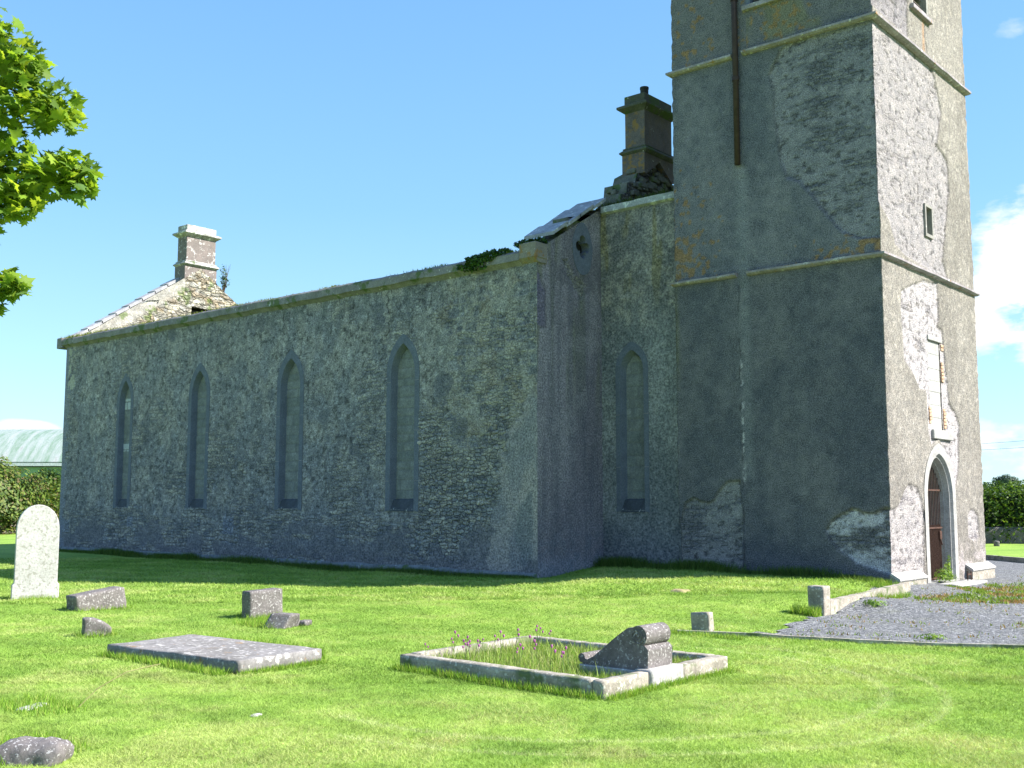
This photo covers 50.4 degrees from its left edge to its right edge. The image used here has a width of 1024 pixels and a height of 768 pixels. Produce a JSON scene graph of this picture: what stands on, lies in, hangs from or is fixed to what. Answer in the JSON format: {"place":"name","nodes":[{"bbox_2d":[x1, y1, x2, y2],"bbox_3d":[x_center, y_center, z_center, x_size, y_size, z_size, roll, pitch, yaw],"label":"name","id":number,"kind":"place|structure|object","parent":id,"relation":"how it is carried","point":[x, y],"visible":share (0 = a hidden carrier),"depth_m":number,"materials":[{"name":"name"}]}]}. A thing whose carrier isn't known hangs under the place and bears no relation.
{"place":"outdoors","nodes":[
{"label":"outdoors","id":0,"kind":"place"},
{"bbox_2d":[0,533,1023,767],"bbox_3d":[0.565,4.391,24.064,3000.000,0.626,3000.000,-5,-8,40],"label":"ground","id":1,"kind":"structure","parent":0,"point":[7,545],"depth_m":9.87,"materials":[{"name":"green plant"}]},
{"bbox_2d":[0,517,17,532],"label":"field wall","id":2,"kind":"structure","parent":1,"relation":"on","point":[8,528],"depth_m":61.73,"materials":[{"name":"stone"}]},
{"bbox_2d":[16,702,41,710],"bbox_3d":[-3.960,2.686,8.992,0.135,0.072,0.320,-1,-6,12],"label":"buried stone","id":3,"kind":"object","parent":1,"relation":"on","point":[28,707],"visible":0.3,"depth_m":8.89,"materials":[{"name":"white stone"}]},
{"bbox_2d":[0,454,60,534],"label":"bush","id":4,"kind":"object","parent":1,"relation":"on","point":[16,491],"visible":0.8,"depth_m":59.67,"materials":[{"name":"green plant"}]},
{"bbox_2d":[0,429,62,510],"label":"barn","id":5,"kind":"structure","parent":1,"relation":"on","point":[33,450],"depth_m":89.46,"materials":[{"name":"green metal"}]},
{"bbox_2d":[11,505,59,599],"bbox_3d":[-8.746,3.135,20.038,0.800,1.820,0.150,3,-7,-29],"label":"headstone","id":6,"kind":"object","parent":1,"relation":"on","point":[36,551],"visible":0.84,"depth_m":19.97,"materials":[{"name":"white stone"}]},
{"bbox_2d":[0,736,73,766],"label":"boulder","id":7,"kind":"object","parent":1,"relation":"on","point":[34,751],"visible":0.91,"depth_m":7.04,"materials":[{"name":"grey stone"}]},
{"bbox_2d":[27,467,60,513],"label":"bush","id":8,"kind":"object","parent":1,"relation":"on","point":[50,474],"visible":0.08,"depth_m":63.23,"materials":[{"name":"green plant"}]},
{"bbox_2d":[0,7,107,316],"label":"maple tree","id":9,"kind":"object","parent":1,"relation":"on","point":[27,187],"visible":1,"depth_m":11.53,"materials":[{"name":"green plant"}]},
{"bbox_2d":[66,586,125,610],"bbox_3d":[-6.824,3.579,17.885,0.375,0.378,0.871,-5,-1,40],"label":"fallen headstone","id":10,"kind":"object","parent":1,"relation":"on","point":[106,597],"visible":0.73,"depth_m":17.75,"materials":[{"name":"grey stone"}]},
{"bbox_2d":[81,617,111,635],"bbox_3d":[-5.369,3.152,14.077,0.360,0.280,0.170,4,-4,-31],"label":"broken stone","id":11,"kind":"object","parent":1,"relation":"on","point":[90,624],"visible":0.74,"depth_m":14.00,"materials":[{"name":"grey stone"}]},
{"bbox_2d":[77,664,159,708],"bbox_3d":[-3.259,2.505,9.023,0.656,0.356,0.016,1,-6,-9],"label":"dry stalk","id":12,"kind":"object","parent":1,"relation":"on","point":[117,677],"visible":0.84,"depth_m":9.03,"materials":[{"name":"plant"}]},
{"bbox_2d":[107,634,321,673],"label":"ledger slab","id":13,"kind":"structure","parent":1,"relation":"on","point":[230,653],"depth_m":11.60,"materials":[{"name":"stone"}]},
{"bbox_2d":[242,588,282,617],"bbox_3d":[-3.770,3.336,16.431,0.568,0.471,0.251,3,-7,-43],"label":"headstone stump","id":14,"kind":"object","parent":1,"relation":"on","point":[261,601],"visible":0.78,"depth_m":16.31,"materials":[{"name":"grey stone"}]},
{"bbox_2d":[263,612,299,628],"bbox_3d":[-3.171,3.288,15.101,0.411,0.230,0.453,-2,-7,20],"label":"stone fragment","id":15,"kind":"object","parent":1,"relation":"on","point":[283,620],"visible":0.81,"depth_m":14.97,"materials":[{"name":"grey stone"}]},
{"bbox_2d":[299,620,311,625],"bbox_3d":[-2.909,3.356,15.278,0.151,0.094,0.188,-3,-7,23],"label":"stone fragment","id":16,"kind":"object","parent":1,"relation":"on","point":[305,622],"visible":0.88,"depth_m":15.21,"materials":[{"name":"grey stone"}]},
{"bbox_2d":[0,546,914,765],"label":"long grass","id":17,"kind":"structure","parent":1,"relation":"on","point":[509,657],"depth_m":11.87,"materials":[{"name":"green plant"}]},
{"bbox_2d":[499,630,504,654],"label":"thistle","id":18,"kind":"object","parent":1,"relation":"on","point":[500,631],"visible":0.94,"depth_m":11.58,"materials":[{"name":"green plant"}]},
{"bbox_2d":[57,0,995,584],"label":"church","id":19,"kind":"structure","parent":1,"relation":"on","point":[749,340],"depth_m":25.08,"materials":[{"name":"stone"}]},
{"bbox_2d":[113,373,133,508],"bbox_3d":[-12.666,1.872,35.959,1.020,4.460,0.366,-5,-8,40],"label":"window","id":20,"kind":"structure","parent":19,"relation":"in","point":[125,399],"depth_m":36.01,"materials":[{"name":"stone"}]},
{"bbox_2d":[185,363,209,508],"bbox_3d":[-9.423,1.577,33.197,1.120,4.460,0.366,-5,-8,40],"label":"window","id":21,"kind":"structure","parent":19,"relation":"in","point":[199,390],"depth_m":33.24,"materials":[{"name":"stone"}]},
{"bbox_2d":[218,264,230,294],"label":"sapling","id":22,"kind":"object","parent":19,"relation":"on","point":[223,279],"visible":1,"depth_m":43.20,"materials":[{"name":"green plant"}]},
{"bbox_2d":[274,350,303,509],"bbox_3d":[-6.059,1.272,30.331,1.180,4.460,0.366,-5,-8,40],"label":"window","id":23,"kind":"structure","parent":19,"relation":"in","point":[290,384],"depth_m":30.37,"materials":[{"name":"stone"}]},
{"bbox_2d":[61,250,518,338],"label":"wall top grass","id":24,"kind":"structure","parent":19,"relation":"on","point":[143,322],"depth_m":33.75,"materials":[{"name":"green plant"}]},
{"bbox_2d":[385,334,419,511],"bbox_3d":[-2.634,0.962,27.413,1.180,4.460,0.366,-5,-8,40],"label":"window","id":25,"kind":"structure","parent":19,"relation":"in","point":[403,368],"depth_m":27.45,"materials":[{"name":"stone"}]},
{"bbox_2d":[456,247,513,272],"bbox_3d":[-0.657,-2.926,25.871,1.716,0.538,0.574,-5,-8,40],"label":"ivy clump","id":26,"kind":"object","parent":19,"relation":"on","point":[473,260],"visible":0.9,"depth_m":25.73,"materials":[{"name":"green plant"}]},
{"bbox_2d":[513,236,547,248],"bbox_3d":[0.428,-3.240,25.191,0.855,0.274,0.536,-1,-6,6],"label":"ivy clump","id":27,"kind":"object","parent":19,"relation":"on","point":[538,238],"visible":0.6,"depth_m":25.02,"materials":[{"name":"green plant"}]},
{"bbox_2d":[561,222,592,274],"bbox_3d":[1.602,-3.251,26.315,0.315,1.310,1.100,-5,-8,40],"label":"quatrefoil window","id":28,"kind":"structure","parent":19,"relation":"in","point":[582,249],"depth_m":26.25,"materials":[{"name":"stone"}]},
{"bbox_2d":[615,342,649,511],"bbox_3d":[2.955,1.012,25.876,0.930,4.040,0.365,-5,-8,40],"label":"window","id":29,"kind":"structure","parent":19,"relation":"in","point":[631,370],"depth_m":25.88,"materials":[{"name":"stone"}]},
{"bbox_2d":[601,188,672,206],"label":"wall top grass","id":30,"kind":"structure","parent":19,"relation":"on","point":[631,199],"depth_m":26.20,"materials":[{"name":"green plant"}]},
{"bbox_2d":[741,0,778,11],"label":"belfry window","id":31,"kind":"structure","parent":19,"relation":"in","point":[749,4],"depth_m":24.00,"materials":[{"name":"stone"}]},
{"bbox_2d":[910,0,932,25],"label":"belfry window","id":32,"kind":"structure","parent":19,"relation":"in","point":[920,7],"depth_m":24.57,"materials":[{"name":"stone"}]},
{"bbox_2d":[923,203,933,239],"bbox_3d":[9.050,-3.563,24.010,0.312,0.730,0.460,-5,-8,40],"label":"slit window","id":33,"kind":"structure","parent":19,"relation":"in","point":[927,209],"depth_m":24.03,"materials":[{"name":"grey stone"}]},
{"bbox_2d":[924,443,959,582],"bbox_3d":[8.845,2.889,23.502,0.870,3.190,1.920,-5,-8,40],"label":"doorway","id":34,"kind":"structure","parent":19,"relation":"in","point":[938,459],"depth_m":23.77,"materials":[{"name":"grey stone"}]},
{"bbox_2d":[529,635,535,660],"bbox_3d":[0.202,2.697,10.893,0.071,0.366,0.031,1,-6,-11],"label":"thistle","id":35,"kind":"object","parent":1,"relation":"on","point":[534,640],"visible":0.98,"depth_m":10.90,"materials":[{"name":"green plant"}]},
{"bbox_2d":[550,644,555,664],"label":"thistle","id":36,"kind":"object","parent":1,"relation":"on","point":[551,645],"visible":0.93,"depth_m":10.32,"materials":[{"name":"green plant"}]},
{"bbox_2d":[400,636,727,699],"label":"grave kerb","id":37,"kind":"structure","parent":1,"relation":"on","point":[673,671],"depth_m":10.40,"materials":[{"name":"stone"}]},
{"bbox_2d":[578,622,671,674],"bbox_3d":[1.116,2.587,10.553,0.874,0.553,0.480,-5,-8,40],"label":"scroll headstone","id":38,"kind":"object","parent":37,"relation":"on","point":[645,646],"visible":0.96,"depth_m":10.33,"materials":[{"name":"grey stone"}]},
{"bbox_2d":[563,646,569,671],"bbox_3d":[0.519,2.658,10.343,0.099,0.325,0.023,-6,-8,42],"label":"thistle","id":39,"kind":"object","parent":1,"relation":"on","point":[567,656],"visible":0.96,"depth_m":10.35,"materials":[{"name":"plant"}]},
{"bbox_2d":[671,589,689,592],"bbox_3d":[2.983,3.726,19.266,0.343,0.203,0.352,-5,-8,40],"label":"stone","id":40,"kind":"object","parent":1,"relation":"on","point":[679,590],"visible":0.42,"depth_m":19.18,"materials":[{"name":"stone"}]},
{"bbox_2d":[691,612,713,630],"bbox_3d":[2.542,3.235,14.524,0.284,0.383,0.136,-12,-15,39],"label":"kerb post","id":41,"kind":"object","parent":1,"relation":"on","point":[702,621],"visible":0.55,"depth_m":14.47,"materials":[{"name":"stone"}]},
{"bbox_2d":[807,585,830,615],"bbox_3d":[4.745,3.418,16.817,0.270,0.605,0.250,-5,-8,40],"label":"kerb post","id":42,"kind":"object","parent":1,"relation":"on","point":[818,596],"visible":0.66,"depth_m":16.73,"materials":[{"name":"stone"}]},
{"bbox_2d":[677,630,1023,649],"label":"edging","id":43,"kind":"object","parent":1,"relation":"on","point":[870,641],"visible":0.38,"depth_m":13.53,"materials":[{"name":"stone"}]},
{"bbox_2d":[830,583,910,614],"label":"kerb","id":44,"kind":"structure","parent":1,"relation":"on","point":[838,603],"depth_m":18.32,"materials":[{"name":"stone"}]},
{"bbox_2d":[983,479,1023,543],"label":"hedge","id":45,"kind":"object","parent":1,"relation":"on","point":[1004,509],"visible":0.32,"depth_m":49.88,"materials":[{"name":"green plant"}]},
{"bbox_2d":[983,480,1023,494],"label":"hedge","id":46,"kind":"object","parent":1,"relation":"on","point":[994,492],"visible":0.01,"depth_m":122.01,"materials":[{"name":"green plant"}]},
{"bbox_2d":[985,527,1023,543],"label":"field wall","id":47,"kind":"structure","parent":1,"relation":"on","point":[996,534],"depth_m":49.16,"materials":[{"name":"grey stone"}]},
{"bbox_2d":[986,555,1023,562],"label":"kerb","id":48,"kind":"structure","parent":1,"relation":"on","point":[1005,558],"depth_m":32.76,"materials":[{"name":"concrete"}]},
{"bbox_2d":[991,474,1021,494],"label":"tree","id":49,"kind":"object","parent":1,"relation":"on","point":[1004,479],"visible":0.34,"depth_m":118.92,"materials":[{"name":"green plant"}]},
{"bbox_2d":[0,0,1023,485],"label":"sky","id":50,"kind":"structure","parent":0,"point":[324,143],"materials":[{"name":"blue"}]},
{"bbox_2d":[751,560,1023,644],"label":"gravel path","id":51,"kind":"structure","parent":0,"point":[907,610],"depth_m":16.10,"materials":[{"name":"grey gravel"}]},
{"bbox_2d":[862,599,886,606],"bbox_3d":[5.795,3.516,17.466,0.363,0.147,0.345,0,-6,0],"label":"weed","id":52,"kind":"object","parent":51,"relation":"on","point":[872,601],"visible":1,"depth_m":17.36,"materials":[{"name":"green plant"}]},
{"bbox_2d":[790,575,1023,641],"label":"gravel weeds","id":53,"kind":"object","parent":51,"relation":"on","point":[913,622],"visible":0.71,"depth_m":15.67,"materials":[{"name":"green plant"}]},
{"bbox_2d":[917,633,945,639],"bbox_3d":[5.389,3.243,13.944,0.401,0.100,0.324,-5,-8,40],"label":"weed","id":54,"kind":"object","parent":51,"relation":"on","point":[933,637],"visible":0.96,"depth_m":13.89,"materials":[{"name":"green plant"}]},
{"bbox_2d":[933,562,956,581],"bbox_3d":[9.129,3.949,22.836,0.745,0.408,0.472,4,-7,-34],"label":"weed","id":55,"kind":"object","parent":51,"relation":"on","point":[945,576],"visible":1,"depth_m":22.77,"materials":[{"name":"green plant"}]},
{"bbox_2d":[938,579,986,585],"bbox_3d":[9.423,4.238,22.791,0.468,0.190,1.869,-5,-8,40],"label":"door step","id":56,"kind":"object","parent":51,"relation":"on","point":[965,582],"depth_m":22.67,"materials":[{"name":"grey stone"}]},
{"bbox_2d":[914,581,1023,603],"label":"ground cover","id":57,"kind":"object","parent":51,"relation":"on","point":[983,591],"visible":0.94,"depth_m":19.80,"materials":[{"name":"green plant"}]}
]}

